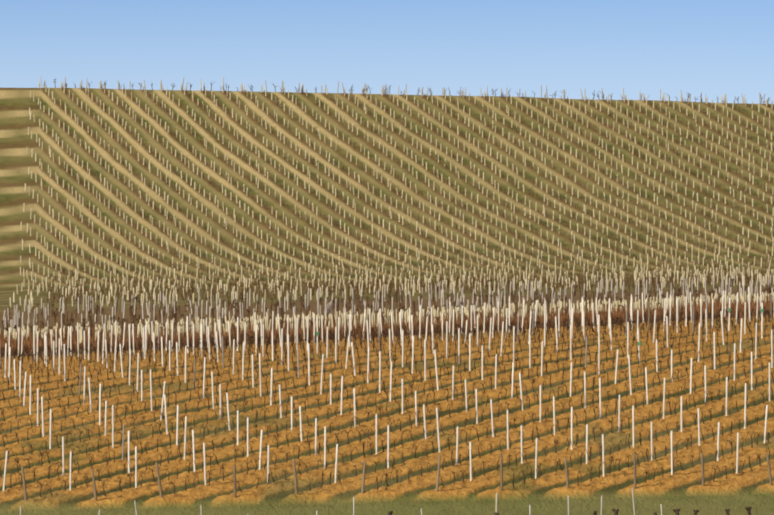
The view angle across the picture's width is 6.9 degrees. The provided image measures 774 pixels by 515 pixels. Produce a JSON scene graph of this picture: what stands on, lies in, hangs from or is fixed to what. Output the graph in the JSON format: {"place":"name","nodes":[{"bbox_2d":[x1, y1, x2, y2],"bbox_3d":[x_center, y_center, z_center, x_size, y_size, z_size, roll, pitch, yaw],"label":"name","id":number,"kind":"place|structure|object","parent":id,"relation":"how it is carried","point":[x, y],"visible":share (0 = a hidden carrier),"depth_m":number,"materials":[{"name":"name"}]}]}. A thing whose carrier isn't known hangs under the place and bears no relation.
{"place":"outdoors","nodes":[
{"label":"outdoors","id":0,"kind":"place"},
{"bbox_2d":[0,88,773,514],"bbox_3d":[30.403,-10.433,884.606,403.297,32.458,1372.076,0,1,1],"label":"terrain","id":1,"kind":"structure","parent":0,"point":[548,492],"depth_m":724.32,"materials":[{"name":"brown soil"}]},
{"bbox_2d":[20,493,497,514],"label":"vineyard posts","id":2,"kind":"object","parent":1,"relation":"on","point":[496,509],"visible":0.92,"depth_m":263.48,"materials":[{"name":"grey wood"}]},
{"bbox_2d":[99,488,661,514],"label":"stakes","id":3,"kind":"object","parent":1,"relation":"on","point":[421,509],"visible":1,"depth_m":264.25,"materials":[{"name":"grey wood"}]},
{"bbox_2d":[0,295,773,355],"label":"grapevines","id":4,"kind":"object","parent":1,"relation":"on","point":[27,343],"visible":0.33,"depth_m":470.93,"materials":[{"name":"brown plant"}]},
{"bbox_2d":[0,291,773,342],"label":"vineyard posts","id":5,"kind":"object","parent":1,"relation":"on","point":[405,315],"visible":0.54,"depth_m":551.26,"materials":[{"name":"grey wood"}]},
{"bbox_2d":[1,277,773,332],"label":"grapevines","id":6,"kind":"object","parent":1,"relation":"on","point":[450,295],"visible":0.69,"depth_m":646.87,"materials":[{"name":"brown plant"}]},
{"bbox_2d":[3,286,772,490],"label":"vineyard posts","id":7,"kind":"object","parent":1,"relation":"on","point":[571,309],"visible":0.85,"depth_m":329.64,"materials":[{"name":"beige wood"}]},
{"bbox_2d":[3,275,772,330],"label":"vineyard posts","id":8,"kind":"object","parent":1,"relation":"on","point":[218,307],"visible":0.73,"depth_m":647.87,"materials":[{"name":"grey wood"}]},
{"bbox_2d":[10,81,773,308],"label":"vineyard posts","id":9,"kind":"object","parent":1,"relation":"on","point":[453,282],"visible":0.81,"depth_m":876.18,"materials":[{"name":"grey wood"}]},
{"bbox_2d":[21,453,772,500],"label":"vineyard posts","id":10,"kind":"object","parent":1,"relation":"on","point":[363,477],"visible":0.9,"depth_m":278.34,"materials":[{"name":"brown wood"}]},
{"bbox_2d":[40,77,764,103],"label":"vineyard posts","id":11,"kind":"object","parent":1,"relation":"on","point":[406,90],"visible":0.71,"depth_m":989.90,"materials":[{"name":"wood"}]},
{"bbox_2d":[44,78,770,103],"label":"grapevines","id":12,"kind":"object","parent":1,"relation":"on","point":[54,81],"depth_m":989.95,"materials":[{"name":"brown plant"}]},
{"bbox_2d":[43,85,773,304],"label":"grapevines","id":13,"kind":"object","parent":1,"relation":"on","point":[747,277],"depth_m":861.65,"materials":[{"name":"plant"}]},
{"bbox_2d":[388,507,751,514],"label":"vines","id":14,"kind":"object","parent":1,"relation":"on","point":[677,511],"visible":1,"depth_m":263.70,"materials":[{"name":"brown plant"}]},
{"bbox_2d":[0,305,773,496],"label":"grapevines","id":15,"kind":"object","parent":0,"point":[251,341],"depth_m":326.11,"materials":[{"name":"brown plant"}]},
{"bbox_2d":[316,308,763,344],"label":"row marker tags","id":16,"kind":"object","parent":15,"relation":"on","point":[639,343],"visible":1,"depth_m":345.32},
{"bbox_2d":[0,0,773,103],"label":"sky","id":17,"kind":"structure","parent":0,"point":[713,48],"materials":[{"name":"blue"}]}
]}

